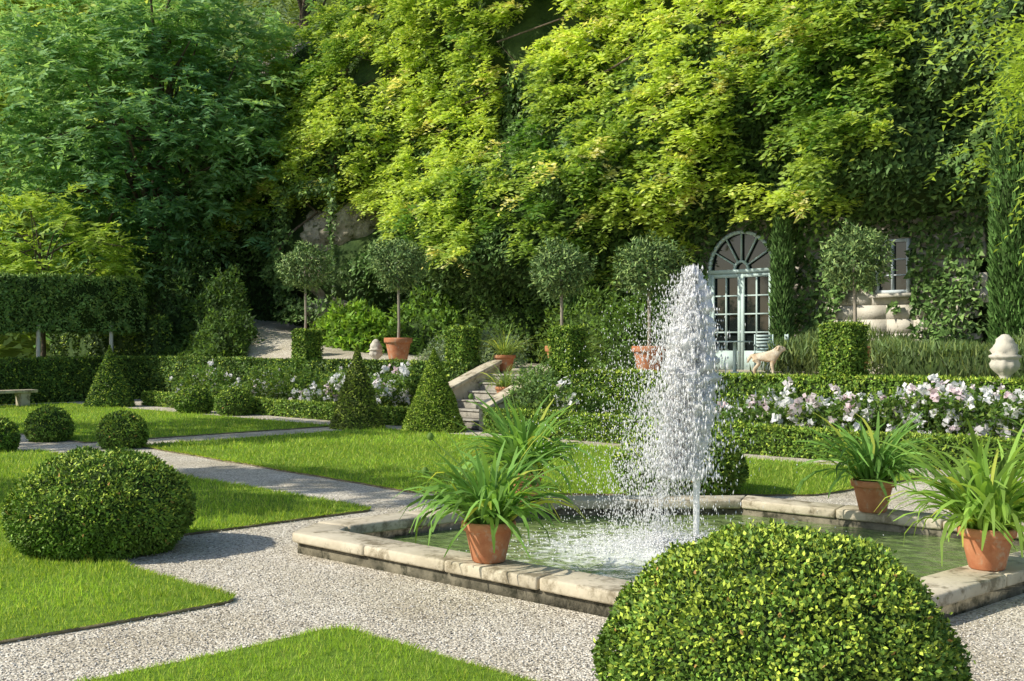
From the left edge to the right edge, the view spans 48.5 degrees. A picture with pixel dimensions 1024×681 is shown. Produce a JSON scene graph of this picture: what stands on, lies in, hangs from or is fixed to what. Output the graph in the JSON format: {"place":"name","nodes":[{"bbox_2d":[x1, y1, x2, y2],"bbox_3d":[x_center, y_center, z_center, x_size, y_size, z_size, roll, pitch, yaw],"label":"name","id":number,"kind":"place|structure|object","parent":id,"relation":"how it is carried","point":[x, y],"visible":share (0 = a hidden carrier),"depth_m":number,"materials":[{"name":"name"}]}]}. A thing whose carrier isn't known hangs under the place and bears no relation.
{"place":"outdoors","nodes":[
{"label":"outdoors","id":0,"kind":"place"},
{"bbox_2d":[0,400,329,442],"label":"lawn","id":1,"kind":"structure","parent":0,"point":[164,424],"depth_m":24.51,"materials":[{"name":"green plant"}]},
{"bbox_2d":[0,389,37,405],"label":"stone bench","id":2,"kind":"object","parent":1,"relation":"on","point":[22,397],"visible":0.88,"depth_m":30.80,"materials":[{"name":"stone"}]},
{"bbox_2d":[23,404,75,442],"bbox_3d":[-8.284,1.495,20.395,0.916,0.721,0.891,0,0,0],"label":"boxwood ball","id":3,"kind":"object","parent":1,"relation":"on","point":[46,423],"visible":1,"depth_m":20.13,"materials":[{"name":"green plant"}]},
{"bbox_2d":[83,344,135,406],"bbox_3d":[-10.966,0.982,31.004,1.409,1.757,1.409,0,0,0],"label":"topiary cone","id":4,"kind":"object","parent":1,"relation":"on","point":[109,386],"visible":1,"depth_m":30.69,"materials":[{"name":"green plant"}]},
{"bbox_2d":[0,448,371,643],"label":"lawn","id":5,"kind":"structure","parent":0,"point":[40,597],"depth_m":8.50,"materials":[{"name":"green plant"}]},
{"bbox_2d":[0,444,196,560],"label":"boxwood ball","id":6,"kind":"object","parent":5,"relation":"on","point":[88,502],"visible":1,"depth_m":9.28,"materials":[{"name":"green plant"}]},
{"bbox_2d":[66,622,552,680],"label":"lawn","id":7,"kind":"structure","parent":0,"point":[339,653],"depth_m":6.22,"materials":[{"name":"green plant"}]},
{"bbox_2d":[477,364,519,392],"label":"potted grass","id":8,"kind":"object","parent":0,"point":[505,381],"depth_m":23.91,"materials":[{"name":"plant"}]},
{"bbox_2d":[0,399,1023,680],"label":"gravel path","id":9,"kind":"structure","parent":0,"point":[276,581],"depth_m":7.50,"materials":[{"name":"beige gravel"}]},
{"bbox_2d":[0,415,21,451],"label":"boxwood ball","id":10,"kind":"object","parent":9,"relation":"on","point":[10,436],"visible":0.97,"depth_m":18.28,"materials":[{"name":"green plant"}]},
{"bbox_2d":[0,355,155,404],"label":"clipped hedge","id":11,"kind":"object","parent":9,"relation":"on","point":[55,378],"visible":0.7,"depth_m":33.20,"materials":[{"name":"green plant"}]},
{"bbox_2d":[94,409,149,448],"bbox_3d":[-6.537,1.491,19.100,0.892,0.704,0.911,0,0,0],"label":"boxwood ball","id":12,"kind":"object","parent":9,"relation":"on","point":[125,428],"visible":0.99,"depth_m":18.83,"materials":[{"name":"green plant"}]},
{"bbox_2d":[174,384,213,413],"bbox_3d":[-7.883,1.460,28.202,1.010,0.768,1.000,0,0,0],"label":"boxwood ball","id":13,"kind":"object","parent":9,"relation":"on","point":[193,398],"visible":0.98,"depth_m":27.89,"materials":[{"name":"green plant"}]},
{"bbox_2d":[214,386,255,415],"bbox_3d":[-6.704,1.464,27.507,1.018,0.765,1.007,0,0,0],"label":"boxwood ball","id":14,"kind":"object","parent":9,"relation":"on","point":[236,401],"visible":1,"depth_m":27.19,"materials":[{"name":"green plant"}]},
{"bbox_2d":[149,354,482,406],"bbox_3d":[-5.904,1.147,30.489,14.373,1.495,0.801,0,0,44],"label":"clipped hedge","id":15,"kind":"object","parent":9,"relation":"on","point":[163,368],"visible":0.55,"depth_m":31.20,"materials":[{"name":"green plant"}]},
{"bbox_2d":[328,344,385,429],"bbox_3d":[-3.174,0.956,23.413,1.220,1.789,1.205,0,0,0],"label":"topiary cone","id":16,"kind":"object","parent":9,"relation":"on","point":[357,407],"visible":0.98,"depth_m":23.12,"materials":[{"name":"green plant"}]},
{"bbox_2d":[400,347,467,432],"bbox_3d":[-1.543,0.990,22.610,1.370,1.733,1.332,0,0,0],"label":"topiary cone","id":17,"kind":"object","parent":9,"relation":"on","point":[434,403],"visible":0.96,"depth_m":22.30,"materials":[{"name":"green plant"}]},
{"bbox_2d":[292,495,1023,618],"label":"fountain pool","id":18,"kind":"structure","parent":9,"relation":"on","point":[954,582],"depth_m":9.46,"materials":[{"name":"stone"}]},
{"bbox_2d":[392,430,585,563],"bbox_3d":[-0.178,1.133,8.272,1.431,0.954,1.542,0,0,0],"label":"potted agapanthus","id":19,"kind":"object","parent":18,"relation":"on","point":[489,508],"visible":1,"depth_m":8.17,"materials":[{"name":"plant"}]},
{"bbox_2d":[438,389,598,502],"bbox_3d":[0.053,1.040,11.405,1.649,1.140,1.773,0,0,0],"label":"potted agapanthus","id":20,"kind":"object","parent":18,"relation":"on","point":[516,436],"visible":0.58,"depth_m":11.20,"materials":[{"name":"plant"}]},
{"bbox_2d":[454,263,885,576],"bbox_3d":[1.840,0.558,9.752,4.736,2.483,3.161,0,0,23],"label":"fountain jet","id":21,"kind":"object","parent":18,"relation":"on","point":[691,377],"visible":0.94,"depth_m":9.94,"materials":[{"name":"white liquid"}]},
{"bbox_2d":[792,411,960,512],"bbox_3d":[3.401,1.119,10.710,1.510,0.982,1.366,0,0,43],"label":"potted agapanthus","id":22,"kind":"object","parent":18,"relation":"on","point":[868,461],"visible":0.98,"depth_m":10.61,"materials":[{"name":"plant"}]},
{"bbox_2d":[859,418,1023,570],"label":"potted agapanthus","id":23,"kind":"object","parent":18,"relation":"on","point":[984,505],"visible":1,"depth_m":7.91,"materials":[{"name":"plant"}]},
{"bbox_2d":[959,415,1023,482],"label":"potted agapanthus","id":24,"kind":"object","parent":18,"relation":"on","point":[1021,451],"visible":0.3,"depth_m":9.73,"materials":[{"name":"plant"}]},
{"bbox_2d":[611,421,749,496],"bbox_3d":[1.961,1.375,13.288,1.616,0.949,1.637,0,0,0],"label":"boxwood ball","id":25,"kind":"object","parent":9,"relation":"on","point":[730,471],"visible":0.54,"depth_m":12.84,"materials":[{"name":"green plant"}]},
{"bbox_2d":[590,517,975,680],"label":"boxwood ball","id":26,"kind":"object","parent":9,"relation":"on","point":[750,602],"visible":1,"depth_m":4.56,"materials":[{"name":"green plant"}]},
{"bbox_2d":[141,426,922,495],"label":"lawn","id":27,"kind":"structure","parent":0,"point":[383,457],"depth_m":16.67,"materials":[{"name":"green plant"}]},
{"bbox_2d":[528,323,616,361],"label":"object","id":28,"kind":"object","parent":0,"point":[585,342],"depth_m":24.33,"materials":[{"name":"plant"}]},
{"bbox_2d":[170,0,1023,370],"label":"ivy covered cliff","id":29,"kind":"structure","parent":0,"point":[470,146],"depth_m":29.11,"materials":[{"name":"green plant"}]},
{"bbox_2d":[208,0,353,80],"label":"deodar cedar","id":30,"kind":"object","parent":29,"relation":"on","point":[303,5],"visible":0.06,"depth_m":53.98,"materials":[{"name":"green plant"}]},
{"bbox_2d":[259,42,309,75],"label":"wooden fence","id":31,"kind":"object","parent":29,"relation":"on","point":[288,53],"visible":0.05,"depth_m":42.87,"materials":[{"name":"wood"}]},
{"label":"ground","id":32,"kind":"structure","parent":0,"visible":0},
{"bbox_2d":[0,271,147,356],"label":"pleached hedge","id":33,"kind":"object","parent":32,"relation":"on","point":[38,304],"visible":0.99,"depth_m":34.73,"materials":[{"name":"green plant"}]},
{"bbox_2d":[0,181,149,356],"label":"young robinia tree","id":34,"kind":"object","parent":32,"relation":"on","point":[18,266],"visible":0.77,"depth_m":36.19,"materials":[{"name":"green plant"}]},
{"bbox_2d":[0,0,323,347],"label":"acacia tree","id":35,"kind":"object","parent":32,"relation":"on","point":[150,47],"visible":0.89,"depth_m":38.28,"materials":[{"name":"green plant"}]},
{"bbox_2d":[0,0,527,372],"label":"woodland","id":36,"kind":"object","parent":32,"relation":"on","point":[16,345],"visible":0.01,"depth_m":60.79,"materials":[{"name":"green plant"}]},
{"bbox_2d":[448,360,548,430],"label":"stone steps","id":37,"kind":"structure","parent":32,"relation":"on","point":[464,386],"depth_m":24.55,"materials":[{"name":"stone"}]},
{"bbox_2d":[183,319,992,382],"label":"terrace","id":38,"kind":"structure","parent":32,"relation":"on","point":[277,341],"depth_m":34.50,"materials":[{"name":"stone"}]},
{"bbox_2d":[47,314,173,356],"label":"tall hedge","id":39,"kind":"object","parent":38,"relation":"on","point":[156,334],"visible":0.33,"depth_m":37.81,"materials":[{"name":"green plant"}]},
{"bbox_2d":[116,240,161,303],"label":"shrub","id":40,"kind":"object","parent":38,"relation":"on","point":[142,266],"visible":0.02,"depth_m":39.74,"materials":[{"name":"green plant"}]},
{"bbox_2d":[72,331,249,356],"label":"ground cover plants","id":41,"kind":"object","parent":38,"relation":"on","point":[176,349],"visible":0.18,"depth_m":35.93,"materials":[{"name":"green plant"}]},
{"bbox_2d":[144,225,221,347],"bbox_3d":[-11.247,-1.464,38.144,4.567,4.796,2.465,0,0,44],"label":"shrub","id":42,"kind":"object","parent":38,"relation":"on","point":[173,293],"visible":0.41,"depth_m":37.62,"materials":[{"name":"green plant"}]},
{"bbox_2d":[172,263,264,348],"bbox_3d":[-9.487,-0.852,36.546,2.301,3.221,4.857,0,0,-38],"label":"shrub","id":43,"kind":"object","parent":38,"relation":"on","point":[198,312],"visible":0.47,"depth_m":36.02,"materials":[{"name":"green plant"}]},
{"bbox_2d":[195,305,248,356],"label":"shrub","id":44,"kind":"object","parent":38,"relation":"on","point":[226,334],"visible":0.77,"depth_m":33.95,"materials":[{"name":"green plant"}]},
{"bbox_2d":[195,180,294,321],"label":"shrub","id":45,"kind":"object","parent":38,"relation":"on","point":[260,297],"visible":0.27,"depth_m":40.60,"materials":[{"name":"green plant"}]},
{"bbox_2d":[286,288,309,327],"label":"shrub","id":46,"kind":"object","parent":38,"relation":"on","point":[300,323],"visible":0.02,"depth_m":40.05,"materials":[{"name":"green plant"}]},
{"bbox_2d":[273,239,338,328],"bbox_3d":[-5.941,-1.274,32.960,1.908,3.308,1.872,0,0,0],"label":"potted bay tree","id":47,"kind":"object","parent":38,"relation":"on","point":[309,267],"visible":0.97,"depth_m":32.73,"materials":[{"name":"green plant"}]},
{"bbox_2d":[290,327,324,367],"bbox_3d":[-5.416,0.198,30.021,0.760,1.110,0.741,0,0,44],"label":"clipped box cube","id":48,"kind":"object","parent":38,"relation":"on","point":[311,337],"visible":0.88,"depth_m":29.84,"materials":[{"name":"green plant"}]},
{"bbox_2d":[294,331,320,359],"bbox_3d":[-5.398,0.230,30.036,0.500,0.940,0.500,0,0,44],"label":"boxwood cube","id":49,"kind":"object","parent":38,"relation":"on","point":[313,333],"visible":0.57,"depth_m":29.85,"materials":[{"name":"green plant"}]},
{"bbox_2d":[300,201,384,327],"bbox_3d":[-5.724,-2.550,38.120,3.000,4.300,2.899,0,0,44],"label":"rock outcrop","id":50,"kind":"object","parent":38,"relation":"on","point":[349,227],"visible":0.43,"depth_m":37.47,"materials":[{"name":"stone"}]},
{"bbox_2d":[309,296,395,352],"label":"shrub","id":51,"kind":"object","parent":38,"relation":"on","point":[350,329],"visible":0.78,"depth_m":34.98,"materials":[{"name":"green plant"}]},
{"bbox_2d":[369,339,382,359],"bbox_3d":[-3.521,0.280,29.460,0.376,0.640,0.376,0,0,0],"label":"stone urn","id":52,"kind":"object","parent":38,"relation":"on","point":[376,350],"visible":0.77,"depth_m":29.35,"materials":[{"name":"stone"}]},
{"bbox_2d":[366,238,429,359],"bbox_3d":[-2.909,-1.059,29.011,1.680,3.218,1.784,0,0,0],"label":"potted bay tree","id":53,"kind":"object","parent":38,"relation":"on","point":[398,347],"visible":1,"depth_m":28.74,"materials":[{"name":"green plant"}]},
{"bbox_2d":[378,280,472,354],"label":"shrub","id":54,"kind":"object","parent":38,"relation":"on","point":[421,328],"visible":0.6,"depth_m":33.94,"materials":[{"name":"green plant"}]},
{"bbox_2d":[443,324,481,373],"bbox_3d":[-1.122,0.194,25.878,0.776,1.143,0.727,0,0,44],"label":"clipped box cube","id":55,"kind":"object","parent":38,"relation":"on","point":[456,328],"visible":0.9,"depth_m":25.70,"materials":[{"name":"green plant"}]},
{"bbox_2d":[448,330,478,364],"bbox_3d":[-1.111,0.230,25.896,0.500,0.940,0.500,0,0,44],"label":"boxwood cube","id":56,"kind":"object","parent":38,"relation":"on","point":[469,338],"visible":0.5,"depth_m":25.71,"materials":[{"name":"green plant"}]},
{"bbox_2d":[411,323,533,366],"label":"shrub","id":57,"kind":"object","parent":38,"relation":"on","point":[520,361],"visible":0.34,"depth_m":29.32,"materials":[{"name":"green plant"}]},
{"bbox_2d":[464,283,548,362],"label":"shrub","id":58,"kind":"object","parent":38,"relation":"on","point":[521,320],"visible":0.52,"depth_m":32.09,"materials":[{"name":"green plant"}]},
{"bbox_2d":[477,325,540,371],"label":"potted grass","id":59,"kind":"object","parent":38,"relation":"on","point":[503,355],"depth_m":25.64,"materials":[{"name":"plant"}]},
{"bbox_2d":[516,357,560,397],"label":"shrub","id":60,"kind":"object","parent":38,"relation":"on","point":[537,369],"visible":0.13,"depth_m":23.42,"materials":[{"name":"green plant"}]},
{"bbox_2d":[527,234,597,357],"bbox_3d":[1.038,-0.826,25.512,1.569,3.131,1.520,0,0,-38],"label":"potted bay tree","id":61,"kind":"object","parent":38,"relation":"on","point":[579,273],"visible":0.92,"depth_m":25.28,"materials":[{"name":"green plant"}]},
{"bbox_2d":[546,323,589,375],"bbox_3d":[1.178,0.195,23.668,0.761,1.121,0.709,0,0,44],"label":"clipped box cube","id":62,"kind":"object","parent":38,"relation":"on","point":[563,341],"visible":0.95,"depth_m":23.49,"materials":[{"name":"green plant"}]},
{"bbox_2d":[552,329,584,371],"bbox_3d":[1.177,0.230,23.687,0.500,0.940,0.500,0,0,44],"label":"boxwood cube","id":63,"kind":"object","parent":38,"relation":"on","point":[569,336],"visible":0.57,"depth_m":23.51,"materials":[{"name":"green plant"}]},
{"bbox_2d":[562,198,581,321],"bbox_3d":[1.563,-1.812,30.116,0.624,5.139,0.612,0,0,0],"label":"italian cypress","id":64,"kind":"object","parent":38,"relation":"on","point":[573,299],"visible":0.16,"depth_m":29.97,"materials":[{"name":"green plant"}]},
{"bbox_2d":[533,275,655,367],"bbox_3d":[2.132,-0.521,29.609,3.149,2.650,3.025,0,0,0],"label":"shrub","id":65,"kind":"object","parent":38,"relation":"on","point":[577,315],"visible":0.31,"depth_m":29.21,"materials":[{"name":"green plant"}]},
{"bbox_2d":[586,293,670,370],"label":"shrub","id":66,"kind":"object","parent":38,"relation":"on","point":[623,347],"visible":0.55,"depth_m":27.23,"materials":[{"name":"green plant"}]},
{"bbox_2d":[611,230,690,370],"bbox_3d":[3.019,-0.836,24.485,1.737,3.152,1.669,0,0,25],"label":"potted bay tree","id":67,"kind":"object","parent":38,"relation":"on","point":[640,255],"visible":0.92,"depth_m":24.24,"materials":[{"name":"green plant"}]},
{"bbox_2d":[717,341,752,372],"bbox_3d":[4.986,0.375,25.458,0.800,0.730,0.800,0,0,0],"label":"garden table","id":68,"kind":"object","parent":38,"relation":"on","point":[734,356],"visible":0.79,"depth_m":25.43,"materials":[{"name":"teal paint"}]},
{"bbox_2d":[708,230,771,369],"bbox_3d":[5.627,-0.975,27.935,1.900,3.450,0.085,0,0,44],"label":"frame","id":69,"kind":"object","parent":38,"relation":"on","point":[742,356],"visible":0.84,"depth_m":27.95,"materials":[{"name":"teal paint"}]},
{"bbox_2d":[712,234,770,350],"bbox_3d":[5.670,-0.949,27.980,1.800,3.398,0.001,0,0,44],"label":"glass","id":70,"kind":"object","parent":69,"relation":"in","point":[724,251],"visible":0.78,"depth_m":27.94,"materials":[{"name":"black"}]},
{"bbox_2d":[753,334,775,372],"bbox_3d":[5.704,0.300,25.701,0.480,0.880,0.450,0,0,10],"label":"garden chair","id":71,"kind":"object","parent":38,"relation":"on","point":[759,342],"visible":0.56,"depth_m":25.90,"materials":[{"name":"teal paint"}]},
{"bbox_2d":[747,346,787,374],"bbox_3d":[5.359,0.421,23.883,0.852,0.632,0.266,0,0,14],"label":"dog","id":72,"kind":"object","parent":38,"relation":"on","point":[772,356],"visible":0.88,"depth_m":23.78},
{"bbox_2d":[765,334,788,372],"bbox_3d":[5.826,0.300,25.026,0.450,0.880,0.480,0,0,6],"label":"garden chair","id":73,"kind":"object","parent":38,"relation":"on","point":[785,336],"visible":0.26,"depth_m":24.87,"materials":[{"name":"teal paint"}]},
{"bbox_2d":[767,190,796,371],"bbox_3d":[6.282,-1.412,26.530,0.721,4.340,0.733,0,0,0],"label":"italian cypress","id":74,"kind":"object","parent":38,"relation":"on","point":[781,301],"visible":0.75,"depth_m":26.35,"materials":[{"name":"green plant"}]},
{"bbox_2d":[671,206,988,372],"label":"stone house facade","id":75,"kind":"structure","parent":38,"relation":"on","point":[872,311],"depth_m":25.41,"materials":[{"name":"stone"}]},
{"bbox_2d":[869,293,910,297],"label":"sill","id":76,"kind":"structure","parent":75,"relation":"attached to","point":[888,295],"depth_m":25.23,"materials":[{"name":"stone"}]},
{"bbox_2d":[875,238,910,293],"bbox_3d":[8.468,-1.650,25.292,0.800,1.200,0.100,0,0,44],"label":"frame","id":77,"kind":"object","parent":76,"relation":"on","point":[908,280],"visible":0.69,"depth_m":25.22,"materials":[{"name":"white paint"}]},
{"bbox_2d":[880,242,905,289],"bbox_3d":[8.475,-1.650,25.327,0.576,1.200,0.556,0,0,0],"label":"glass","id":78,"kind":"object","parent":77,"relation":"in","point":[900,268],"visible":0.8,"depth_m":25.23,"materials":[{"name":"black glass"}]},
{"bbox_2d":[816,320,870,383],"bbox_3d":[5.633,0.200,19.347,0.764,1.105,0.729,0,0,41],"label":"clipped box cube","id":79,"kind":"object","parent":38,"relation":"on","point":[855,336],"visible":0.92,"depth_m":19.15,"materials":[{"name":"green plant"}]},
{"bbox_2d":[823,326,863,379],"bbox_3d":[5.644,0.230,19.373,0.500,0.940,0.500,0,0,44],"label":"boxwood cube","id":80,"kind":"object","parent":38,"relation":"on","point":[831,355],"visible":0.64,"depth_m":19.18,"materials":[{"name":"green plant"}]},
{"bbox_2d":[817,218,896,369],"bbox_3d":[6.971,-0.876,22.990,1.588,3.232,1.806,0,0,20],"label":"potted bay tree","id":81,"kind":"object","parent":38,"relation":"on","point":[865,238],"visible":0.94,"depth_m":22.70,"materials":[{"name":"green plant"}]},
{"bbox_2d":[749,315,1023,381],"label":"rosemary hedge","id":82,"kind":"object","parent":38,"relation":"on","point":[897,354],"visible":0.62,"depth_m":21.35,"materials":[{"name":"green plant"}]},
{"bbox_2d":[985,32,1023,345],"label":"italian cypress","id":83,"kind":"object","parent":38,"relation":"on","point":[1005,290],"visible":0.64,"depth_m":21.05,"materials":[{"name":"green plant"}]},
{"bbox_2d":[988,334,1021,383],"bbox_3d":[7.579,0.300,17.490,0.470,0.800,0.470,0,0,0],"label":"stone urn","id":84,"kind":"object","parent":38,"relation":"on","point":[1005,356],"visible":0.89,"depth_m":17.35,"materials":[{"name":"stone"}]},
{"bbox_2d":[892,0,1023,265],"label":"robinia tree","id":85,"kind":"object","parent":32,"relation":"on","point":[1014,64],"visible":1,"depth_m":16.33,"materials":[{"name":"green plant"}]},
{"label":"flower bed soil","id":86,"kind":"structure","parent":0,"visible":0},
{"bbox_2d":[141,390,408,425],"bbox_3d":[-6.243,1.606,27.877,11.042,0.502,0.537,0,0,44],"label":"box hedge","id":87,"kind":"object","parent":86,"relation":"on","point":[319,410],"visible":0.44,"depth_m":26.62,"materials":[{"name":"green plant"}]},
{"bbox_2d":[168,359,424,406],"bbox_3d":[-5.712,1.179,28.702,9.256,1.416,1.626,0,0,44],"label":"rose bed","id":88,"kind":"object","parent":86,"relation":"on","point":[212,380],"visible":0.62,"depth_m":27.83,"materials":[{"name":"green plant"}]},
{"bbox_2d":[505,366,568,409],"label":"shrub","id":89,"kind":"object","parent":86,"relation":"on","point":[534,393],"visible":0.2,"depth_m":22.62,"materials":[{"name":"green plant"}]},
{"bbox_2d":[508,377,673,418],"bbox_3d":[1.696,1.276,21.527,3.871,1.180,1.638,0,0,44],"label":"rose bed","id":90,"kind":"object","parent":86,"relation":"on","point":[560,401],"visible":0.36,"depth_m":21.62,"materials":[{"name":"green plant"}]},
{"bbox_2d":[481,407,1023,475],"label":"box hedge","id":91,"kind":"object","parent":86,"relation":"on","point":[785,443],"visible":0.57,"depth_m":17.75,"materials":[{"name":"green plant"}]},
{"bbox_2d":[548,367,1023,431],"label":"clipped hedge","id":92,"kind":"object","parent":86,"relation":"on","point":[747,385],"visible":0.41,"depth_m":20.13,"materials":[{"name":"green plant"}]},
{"bbox_2d":[663,373,1023,438],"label":"rose bed","id":93,"kind":"object","parent":86,"relation":"on","point":[946,403],"visible":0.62,"depth_m":17.06,"materials":[{"name":"white plant"}]}
]}

